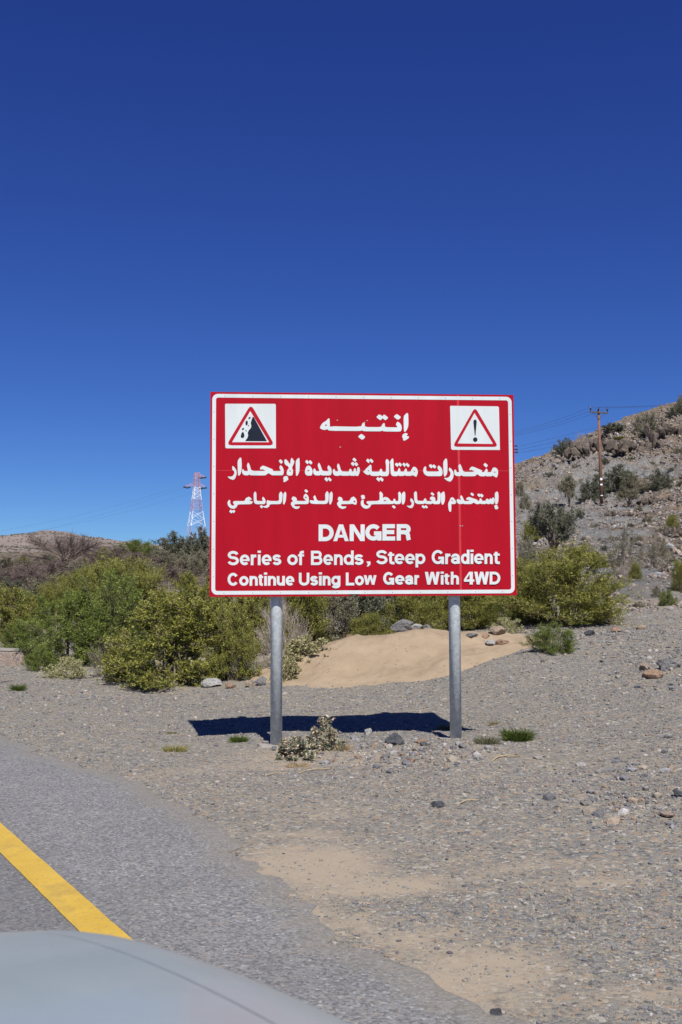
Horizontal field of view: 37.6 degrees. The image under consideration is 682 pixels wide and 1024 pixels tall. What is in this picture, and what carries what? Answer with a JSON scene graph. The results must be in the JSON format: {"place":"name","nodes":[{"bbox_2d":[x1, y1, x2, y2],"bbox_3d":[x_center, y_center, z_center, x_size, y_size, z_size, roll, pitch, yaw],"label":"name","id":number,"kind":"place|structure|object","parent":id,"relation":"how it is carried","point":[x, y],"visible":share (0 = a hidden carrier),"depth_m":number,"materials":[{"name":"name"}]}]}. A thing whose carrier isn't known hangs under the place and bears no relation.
{"place":"outdoors","nodes":[
{"label":"outdoors","id":0,"kind":"place"},
{"bbox_2d":[0,735,522,1023],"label":"road","id":1,"kind":"structure","parent":0,"point":[129,858],"depth_m":4.96,"materials":[{"name":"asphalt"}]},
{"bbox_2d":[0,823,132,939],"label":"road marking","id":2,"kind":"structure","parent":1,"relation":"on","point":[74,907],"depth_m":5.05,"materials":[{"name":"yellow paint"}]},
{"bbox_2d":[0,930,349,1023],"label":"car","id":3,"kind":"object","parent":1,"relation":"on","point":[59,977],"visible":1,"depth_m":1.08,"materials":[{"name":"silver metal"}]},
{"bbox_2d":[0,400,681,1023],"bbox_3d":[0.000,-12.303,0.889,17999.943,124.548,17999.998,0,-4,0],"label":"ground","id":4,"kind":"structure","parent":0,"point":[484,992],"depth_m":7.09,"materials":[{"name":"gravel"}]},
{"bbox_2d":[0,576,24,597],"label":"shrub","id":5,"kind":"object","parent":4,"relation":"on","point":[7,583],"visible":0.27,"depth_m":33.80,"materials":[{"name":"green plant"}]},
{"bbox_2d":[0,555,30,570],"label":"shrub","id":6,"kind":"object","parent":4,"relation":"on","point":[5,561],"visible":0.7,"depth_m":49.77,"materials":[{"name":"green plant"}]},
{"bbox_2d":[0,648,32,665],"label":"stone wall","id":7,"kind":"structure","parent":4,"relation":"on","point":[8,656],"depth_m":19.16,"materials":[{"name":"stone"}]},
{"bbox_2d":[0,580,38,640],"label":"bush","id":8,"kind":"object","parent":4,"relation":"on","point":[17,606],"visible":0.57,"depth_m":23.74,"materials":[{"name":"green plant"}]},
{"bbox_2d":[9,683,29,690],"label":"grass tuft","id":9,"kind":"object","parent":4,"relation":"on","point":[17,687],"visible":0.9,"depth_m":14.78,"materials":[{"name":"green plant"}]},
{"bbox_2d":[0,618,46,647],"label":"bush","id":10,"kind":"object","parent":4,"relation":"on","point":[19,629],"visible":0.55,"depth_m":21.73,"materials":[{"name":"green plant"}]},
{"bbox_2d":[0,589,56,628],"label":"bush","id":11,"kind":"object","parent":4,"relation":"on","point":[41,615],"visible":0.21,"depth_m":25.76,"materials":[{"name":"green plant"}]},
{"bbox_2d":[15,573,63,601],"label":"shrub","id":12,"kind":"object","parent":4,"relation":"on","point":[33,585],"visible":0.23,"depth_m":30.67,"materials":[{"name":"green plant"}]},
{"bbox_2d":[19,646,60,671],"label":"bush","id":13,"kind":"object","parent":4,"relation":"on","point":[35,657],"visible":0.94,"depth_m":18.08,"materials":[{"name":"green plant"}]},
{"bbox_2d":[0,560,81,591],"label":"thorn scrub","id":14,"kind":"object","parent":4,"relation":"on","point":[28,571],"visible":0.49,"depth_m":35.36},
{"bbox_2d":[30,553,57,564],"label":"shrub","id":15,"kind":"object","parent":4,"relation":"on","point":[42,560],"visible":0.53,"depth_m":55.79,"materials":[{"name":"green plant"}]},
{"bbox_2d":[0,560,94,575],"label":"thorn scrub","id":16,"kind":"object","parent":4,"relation":"on","point":[63,566],"visible":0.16,"depth_m":41.24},
{"bbox_2d":[33,579,75,621],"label":"bush","id":17,"kind":"object","parent":4,"relation":"on","point":[47,591],"visible":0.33,"depth_m":26.66,"materials":[{"name":"green plant"}]},
{"bbox_2d":[9,583,107,666],"bbox_3d":[-5.181,2.146,19.154,2.027,1.587,1.978,3,-5,-31],"label":"bush","id":18,"kind":"object","parent":4,"relation":"on","point":[68,630],"visible":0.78,"depth_m":18.96,"materials":[{"name":"green plant"}]},
{"bbox_2d":[18,527,104,563],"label":"dead tree","id":19,"kind":"object","parent":4,"relation":"on","point":[72,550],"visible":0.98,"depth_m":45.81,"materials":[{"name":"plant"}]},
{"bbox_2d":[37,656,90,679],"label":"dry shrub","id":20,"kind":"object","parent":4,"relation":"on","point":[74,667],"visible":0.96,"depth_m":17.04,"materials":[{"name":"beige plant"}]},
{"bbox_2d":[43,565,100,602],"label":"bush","id":21,"kind":"object","parent":4,"relation":"on","point":[71,584],"visible":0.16,"depth_m":29.55,"materials":[{"name":"green plant"}]},
{"bbox_2d":[42,558,112,576],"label":"shrub","id":22,"kind":"object","parent":4,"relation":"on","point":[75,566],"visible":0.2,"depth_m":39.67,"materials":[{"name":"green plant"}]},
{"bbox_2d":[0,531,161,553],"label":"hill","id":23,"kind":"structure","parent":4,"relation":"on","point":[25,546],"depth_m":388.19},
{"bbox_2d":[85,637,116,677],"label":"twiggy shrub","id":24,"kind":"object","parent":4,"relation":"on","point":[98,656],"visible":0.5,"depth_m":17.20,"materials":[{"name":"brown plant"}]},
{"bbox_2d":[58,566,159,663],"bbox_3d":[-4.381,1.990,19.329,2.063,1.916,1.917,2,-4,-22],"label":"bush","id":25,"kind":"object","parent":4,"relation":"on","point":[112,612],"visible":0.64,"depth_m":19.21,"materials":[{"name":"green plant"}]},
{"bbox_2d":[76,544,143,567],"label":"thorn scrub","id":26,"kind":"object","parent":4,"relation":"on","point":[117,553],"visible":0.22,"depth_m":47.77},
{"bbox_2d":[70,549,175,633],"bbox_3d":[-5.137,1.909,23.819,2.807,2.127,3.388,0,-4,-1],"label":"bush","id":27,"kind":"object","parent":4,"relation":"on","point":[143,575],"visible":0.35,"depth_m":23.75,"materials":[{"name":"green plant"}]},
{"bbox_2d":[111,538,158,557],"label":"bush","id":28,"kind":"object","parent":4,"relation":"on","point":[133,545],"visible":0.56,"depth_m":61.54,"materials":[{"name":"green plant"}]},
{"bbox_2d":[107,550,175,570],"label":"thorn scrub","id":29,"kind":"object","parent":4,"relation":"on","point":[136,555],"visible":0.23,"depth_m":43.54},
{"bbox_2d":[90,585,245,689],"bbox_3d":[-3.025,2.045,16.678,2.822,1.651,2.785,-2,-5,24],"label":"bush","id":30,"kind":"object","parent":4,"relation":"on","point":[175,651],"visible":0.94,"depth_m":16.34,"materials":[{"name":"green plant"}]},
{"bbox_2d":[148,530,195,559],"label":"shrub","id":31,"kind":"object","parent":4,"relation":"on","point":[175,546],"visible":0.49,"depth_m":57.35,"materials":[{"name":"green plant"}]},
{"bbox_2d":[138,548,207,572],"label":"shrub","id":32,"kind":"object","parent":4,"relation":"on","point":[165,558],"visible":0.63,"depth_m":41.59,"materials":[{"name":"green plant"}]},
{"bbox_2d":[148,566,199,588],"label":"thorn scrub","id":33,"kind":"object","parent":4,"relation":"on","point":[173,573],"visible":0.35,"depth_m":33.67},
{"bbox_2d":[159,744,190,751],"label":"grass tuft","id":34,"kind":"object","parent":4,"relation":"on","point":[173,749],"visible":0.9,"depth_m":9.43,"materials":[{"name":"green plant"}]},
{"bbox_2d":[155,570,223,629],"bbox_3d":[-3.425,2.094,23.817,2.242,1.483,1.916,-3,-5,39],"label":"bush","id":35,"kind":"object","parent":4,"relation":"on","point":[202,591],"visible":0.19,"depth_m":23.68,"materials":[{"name":"green plant"}]},
{"bbox_2d":[178,526,209,560],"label":"shrub","id":36,"kind":"object","parent":4,"relation":"on","point":[202,545],"visible":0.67,"depth_m":55.67,"materials":[{"name":"green plant"}]},
{"bbox_2d":[183,472,206,538],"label":"transmission tower","id":37,"kind":"structure","parent":4,"relation":"on","point":[198,484],"depth_m":481.86,"materials":[{"name":"metal"}]},
{"bbox_2d":[185,547,209,575],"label":"shrub","id":38,"kind":"object","parent":4,"relation":"on","point":[203,562],"visible":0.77,"depth_m":39.67,"materials":[{"name":"green plant"}]},
{"bbox_2d":[200,678,221,687],"bbox_3d":[-2.035,2.706,15.836,0.338,0.164,0.264,3,-5,-31],"label":"boulder","id":39,"kind":"object","parent":4,"relation":"on","point":[208,682],"visible":0.99,"depth_m":15.76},
{"bbox_2d":[196,598,265,680],"bbox_3d":[-1.722,2.104,16.503,0.997,1.375,1.167,-2,-4,20],"label":"bush","id":40,"kind":"object","parent":4,"relation":"on","point":[245,656],"visible":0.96,"depth_m":16.32,"materials":[{"name":"green plant"}]},
{"bbox_2d":[200,594,266,646],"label":"bush","id":41,"kind":"object","parent":4,"relation":"on","point":[214,602],"visible":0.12,"depth_m":20.68,"materials":[{"name":"green plant"}]},
{"bbox_2d":[227,734,249,742],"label":"grass tuft","id":42,"kind":"object","parent":4,"relation":"on","point":[234,739],"visible":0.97,"depth_m":10.05,"materials":[{"name":"green plant"}]},
{"bbox_2d":[221,597,286,654],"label":"bush","id":43,"kind":"object","parent":4,"relation":"on","point":[254,604],"visible":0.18,"depth_m":19.19,"materials":[{"name":"green plant"}]},
{"bbox_2d":[255,676,266,685],"bbox_3d":[-1.256,2.661,15.737,0.172,0.177,0.229,-1,-4,8],"label":"rock","id":44,"kind":"object","parent":4,"relation":"on","point":[260,681],"visible":0.96,"depth_m":15.65,"materials":[{"name":"grey stone"}]},
{"bbox_2d":[250,596,312,668],"bbox_3d":[-1.003,2.047,17.485,1.342,1.447,1.224,-2,-5,24],"label":"dead shrub","id":45,"kind":"object","parent":4,"relation":"on","point":[266,641],"visible":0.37,"depth_m":17.31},
{"bbox_2d":[268,654,302,681],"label":"succulent bush","id":46,"kind":"object","parent":4,"relation":"on","point":[293,669],"visible":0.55,"depth_m":15.95,"materials":[{"name":"green plant"}]},
{"bbox_2d":[258,596,336,647],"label":"bush","id":47,"kind":"object","parent":4,"relation":"on","point":[313,603],"visible":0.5,"depth_m":19.70,"materials":[{"name":"green plant"}]},
{"bbox_2d":[274,735,321,760],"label":"leafy weed","id":48,"kind":"object","parent":4,"relation":"on","point":[290,749],"visible":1,"depth_m":8.94,"materials":[{"name":"beige plant"}]},
{"bbox_2d":[267,633,333,668],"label":"succulent bush","id":49,"kind":"object","parent":4,"relation":"on","point":[296,647],"visible":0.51,"depth_m":16.68,"materials":[{"name":"green plant"}]},
{"bbox_2d":[305,715,346,750],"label":"leafy weed","id":50,"kind":"object","parent":4,"relation":"on","point":[328,737],"visible":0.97,"depth_m":9.35,"materials":[{"name":"beige plant"}]},
{"bbox_2d":[290,595,362,642],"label":"shrub","id":51,"kind":"object","parent":4,"relation":"on","point":[341,610],"visible":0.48,"depth_m":20.08,"materials":[{"name":"green plant"}]},
{"bbox_2d":[0,607,681,893],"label":"rubble","id":52,"kind":"object","parent":4,"relation":"on","point":[625,809],"visible":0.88,"depth_m":8.57,"materials":[{"name":"stone"}]},
{"bbox_2d":[209,392,516,747],"bbox_3d":[0.222,0.617,9.832,3.009,3.583,0.355,0,-4,-4],"label":"warning sign","id":53,"kind":"object","parent":4,"relation":"on","point":[342,494],"visible":0.97,"depth_m":9.81,"materials":[{"name":"red and white painted aluminium"},{"name":"galvanised steel"}]},
{"bbox_2d":[334,595,393,635],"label":"shrub","id":54,"kind":"object","parent":4,"relation":"on","point":[364,607],"visible":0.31,"depth_m":20.68,"materials":[{"name":"green plant"}]},
{"bbox_2d":[343,611,390,637],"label":"bush","id":55,"kind":"object","parent":4,"relation":"on","point":[374,625],"visible":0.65,"depth_m":19.79,"materials":[{"name":"green plant"}]},
{"bbox_2d":[355,596,410,623],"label":"shrub","id":56,"kind":"object","parent":4,"relation":"on","point":[386,598],"visible":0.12,"depth_m":21.18,"materials":[{"name":"green plant"}]},
{"bbox_2d":[384,733,403,744],"bbox_3d":[0.500,2.194,9.640,0.160,0.136,0.186,2,-5,-29],"label":"rock","id":57,"kind":"object","parent":4,"relation":"on","point":[394,738],"visible":0.91,"depth_m":9.60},
{"bbox_2d":[249,628,551,687],"bbox_3d":[1.020,2.490,17.265,7.676,0.967,4.937,1,-4,-9],"label":"sand heap","id":58,"kind":"object","parent":4,"relation":"on","point":[415,655],"visible":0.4,"depth_m":16.34,"materials":[{"name":"sand"}]},
{"bbox_2d":[390,619,412,631],"bbox_3d":[1.133,2.151,18.935,0.408,0.264,0.424,-3,-5,37],"label":"rock","id":59,"kind":"object","parent":58,"relation":"on","point":[402,625],"visible":0.93,"depth_m":18.79,"materials":[{"name":"grey stone"}]},
{"bbox_2d":[489,626,505,634],"bbox_3d":[2.730,2.071,17.436,0.287,0.193,0.337,-4,-5,40],"label":"rock","id":60,"kind":"object","parent":58,"relation":"on","point":[496,630],"visible":0.94,"depth_m":17.32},
{"bbox_2d":[375,596,448,633],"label":"bush","id":61,"kind":"object","parent":4,"relation":"on","point":[419,607],"visible":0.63,"depth_m":20.48,"materials":[{"name":"green plant"}]},
{"bbox_2d":[428,595,505,629],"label":"bush","id":62,"kind":"object","parent":4,"relation":"on","point":[482,613],"visible":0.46,"depth_m":20.73,"materials":[{"name":"green plant"}]},
{"bbox_2d":[468,735,502,744],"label":"grass tuft","id":63,"kind":"object","parent":4,"relation":"on","point":[487,741],"visible":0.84,"depth_m":9.30,"materials":[{"name":"green plant"}]},
{"bbox_2d":[490,1008,501,1015],"bbox_3d":[0.560,1.807,3.613,0.047,0.050,0.060,-1,-4,18],"label":"rock","id":64,"kind":"object","parent":4,"relation":"on","point":[495,1011],"visible":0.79,"depth_m":3.60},
{"bbox_2d":[470,581,524,621],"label":"bush","id":65,"kind":"object","parent":4,"relation":"on","point":[500,606],"visible":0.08,"depth_m":21.54,"materials":[{"name":"green plant"}]},
{"bbox_2d":[486,615,524,633],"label":"dry shrub","id":66,"kind":"object","parent":4,"relation":"on","point":[509,625],"visible":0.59,"depth_m":19.29,"materials":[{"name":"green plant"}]},
{"bbox_2d":[497,725,540,741],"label":"grass tuft","id":67,"kind":"object","parent":4,"relation":"on","point":[524,735],"visible":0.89,"depth_m":9.58,"materials":[{"name":"green plant"}]},
{"bbox_2d":[515,480,525,494],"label":"shrub","id":68,"kind":"object","parent":4,"relation":"on","point":[520,486],"visible":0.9,"depth_m":105.21,"materials":[{"name":"green plant"}]},
{"bbox_2d":[519,492,531,509],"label":"shrub","id":69,"kind":"object","parent":4,"relation":"on","point":[522,501],"visible":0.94,"depth_m":97.09,"materials":[{"name":"green plant"}]},
{"bbox_2d":[498,553,554,618],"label":"bush","id":70,"kind":"object","parent":4,"relation":"on","point":[523,569],"visible":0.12,"depth_m":21.79,"materials":[{"name":"green plant"}]},
{"bbox_2d":[516,535,538,577],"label":"shrub","id":71,"kind":"object","parent":4,"relation":"on","point":[529,547],"visible":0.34,"depth_m":35.83,"materials":[{"name":"green plant"}]},
{"bbox_2d":[519,520,543,542],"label":"bush","id":72,"kind":"object","parent":4,"relation":"on","point":[531,530],"visible":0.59,"depth_m":55.84,"materials":[{"name":"green plant"}]},
{"bbox_2d":[529,491,555,510],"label":"dead shrub","id":73,"kind":"object","parent":4,"relation":"on","point":[540,501],"visible":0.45,"depth_m":92.31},
{"bbox_2d":[518,621,577,654],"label":"bush","id":74,"kind":"object","parent":4,"relation":"on","point":[547,637],"visible":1,"depth_m":15.84,"materials":[{"name":"green plant"}]},
{"bbox_2d":[527,499,583,558],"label":"acacia tree","id":75,"kind":"object","parent":4,"relation":"on","point":[562,526],"visible":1,"depth_m":43.73,"materials":[{"name":"green plant"}]},
{"bbox_2d":[480,538,644,627],"bbox_3d":[4.405,1.408,20.267,3.182,1.878,2.636,0,-4,1],"label":"bush","id":76,"kind":"object","parent":4,"relation":"on","point":[565,576],"visible":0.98,"depth_m":19.85,"materials":[{"name":"green plant"}]},
{"bbox_2d":[444,409,681,616],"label":"hill rubble","id":77,"kind":"object","parent":4,"relation":"on","point":[632,608],"visible":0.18,"depth_m":89.67,"materials":[{"name":"stone"}]},
{"bbox_2d":[551,437,574,456],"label":"shrub","id":78,"kind":"object","parent":4,"relation":"on","point":[557,451],"visible":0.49,"depth_m":146.73,"materials":[{"name":"green plant"}]},
{"bbox_2d":[558,474,578,506],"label":"tree","id":79,"kind":"object","parent":4,"relation":"on","point":[565,483],"visible":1,"depth_m":92.28,"materials":[{"name":"green plant"}]},
{"bbox_2d":[564,438,604,459],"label":"crag","id":80,"kind":"structure","parent":4,"relation":"on","point":[578,449],"depth_m":135.31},
{"bbox_2d":[575,472,608,501],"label":"shrub","id":81,"kind":"object","parent":4,"relation":"on","point":[585,490],"visible":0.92,"depth_m":97.93,"materials":[{"name":"green plant"}]},
{"bbox_2d":[585,553,609,568],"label":"bush","id":82,"kind":"object","parent":4,"relation":"on","point":[604,566],"visible":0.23,"depth_m":39.76,"materials":[{"name":"green plant"}]},
{"bbox_2d":[516,413,681,578],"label":"hill boulders","id":83,"kind":"object","parent":4,"relation":"on","point":[640,543],"visible":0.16,"depth_m":54.75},
{"bbox_2d":[590,407,607,505],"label":"utility pole","id":84,"kind":"object","parent":4,"relation":"on","point":[598,412],"visible":0.98,"depth_m":92.53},
{"bbox_2d":[589,462,636,491],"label":"shrub","id":85,"kind":"object","parent":4,"relation":"on","point":[618,472],"visible":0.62,"depth_m":102.57,"materials":[{"name":"green plant"}]},
{"bbox_2d":[600,422,625,430],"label":"shrub","id":86,"kind":"object","parent":4,"relation":"on","point":[609,427],"visible":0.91,"depth_m":146.56,"materials":[{"name":"green plant"}]},
{"bbox_2d":[614,565,629,576],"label":"dead shrub","id":87,"kind":"object","parent":4,"relation":"on","point":[626,574],"visible":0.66,"depth_m":34.91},
{"bbox_2d":[602,520,646,575],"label":"twiggy shrub","id":88,"kind":"object","parent":4,"relation":"on","point":[622,545],"visible":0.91,"depth_m":35.88,"materials":[{"name":"grey plant"}]},
{"bbox_2d":[613,488,639,504],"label":"tree","id":89,"kind":"object","parent":4,"relation":"on","point":[630,494],"visible":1,"depth_m":90.08,"materials":[{"name":"green plant"}]},
{"bbox_2d":[602,432,663,455],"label":"crag","id":90,"kind":"structure","parent":4,"relation":"on","point":[624,446],"depth_m":129.65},
{"bbox_2d":[615,472,653,493],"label":"shrub","id":91,"kind":"object","parent":4,"relation":"on","point":[642,486],"visible":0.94,"depth_m":101.03,"materials":[{"name":"green plant"}]},
{"bbox_2d":[627,562,642,578],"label":"bush","id":92,"kind":"object","parent":4,"relation":"on","point":[634,571],"visible":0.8,"depth_m":33.85,"materials":[{"name":"green plant"}]},
{"bbox_2d":[630,410,665,431],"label":"shrub","id":93,"kind":"object","parent":4,"relation":"on","point":[652,422],"visible":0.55,"depth_m":143.74,"materials":[{"name":"green plant"}]},
{"bbox_2d":[642,669,662,678],"bbox_3d":[4.032,2.114,13.021,0.249,0.146,0.280,0,-4,-2],"label":"rock","id":94,"kind":"object","parent":4,"relation":"on","point":[652,674],"visible":0.96,"depth_m":12.93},
{"bbox_2d":[630,534,677,568],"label":"twiggy shrub","id":95,"kind":"object","parent":4,"relation":"on","point":[654,560],"visible":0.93,"depth_m":37.86,"materials":[{"name":"grey plant"}]},
{"bbox_2d":[636,495,674,504],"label":"crag","id":96,"kind":"structure","parent":4,"relation":"on","point":[643,500],"depth_m":91.23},
{"bbox_2d":[633,424,677,436],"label":"shrub","id":97,"kind":"object","parent":4,"relation":"on","point":[642,432],"visible":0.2,"depth_m":138.33,"materials":[{"name":"green plant"}]},
{"bbox_2d":[649,585,664,596],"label":"shrub","id":98,"kind":"object","parent":4,"relation":"on","point":[657,594],"visible":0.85,"depth_m":28.15,"materials":[{"name":"green plant"}]},
{"bbox_2d":[646,543,676,559],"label":"shrub","id":99,"kind":"object","parent":4,"relation":"on","point":[663,552],"visible":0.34,"depth_m":42.81,"materials":[{"name":"grey plant"}]},
{"bbox_2d":[645,468,678,490],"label":"shrub","id":100,"kind":"object","parent":4,"relation":"on","point":[657,481],"visible":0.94,"depth_m":99.86,"materials":[{"name":"green plant"}]},
{"bbox_2d":[644,420,681,439],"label":"crag","id":101,"kind":"structure","parent":4,"relation":"on","point":[663,430],"depth_m":134.98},
{"bbox_2d":[656,589,678,605],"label":"bush","id":102,"kind":"object","parent":4,"relation":"on","point":[664,598],"visible":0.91,"depth_m":25.28,"materials":[{"name":"green plant"}]},
{"bbox_2d":[655,525,681,537],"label":"crag","id":103,"kind":"structure","parent":4,"relation":"on","point":[673,532],"depth_m":54.82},
{"bbox_2d":[657,659,680,669],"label":"rock","id":104,"kind":"object","parent":4,"relation":"on","point":[666,664],"visible":0.94,"depth_m":13.37,"materials":[{"name":"grey stone"}]},
{"bbox_2d":[664,514,681,528],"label":"bush","id":105,"kind":"object","parent":4,"relation":"on","point":[670,521],"visible":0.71,"depth_m":61.96,"materials":[{"name":"green plant"}]},
{"bbox_2d":[665,404,681,416],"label":"shrub","id":106,"kind":"object","parent":4,"relation":"on","point":[671,412],"visible":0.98,"depth_m":146.89,"materials":[{"name":"green plant"}]},
{"bbox_2d":[668,558,681,591],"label":"bush","id":107,"kind":"object","parent":4,"relation":"on","point":[676,584],"visible":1,"depth_m":28.73,"materials":[{"name":"green plant"}]},
{"bbox_2d":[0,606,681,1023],"bbox_3d":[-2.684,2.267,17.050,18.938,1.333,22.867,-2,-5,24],"label":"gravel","id":108,"kind":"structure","parent":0,"point":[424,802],"depth_m":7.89,"materials":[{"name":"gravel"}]},
{"bbox_2d":[0,0,681,544],"label":"sky","id":109,"kind":"structure","parent":0,"point":[198,198],"materials":[{"name":"blue"}]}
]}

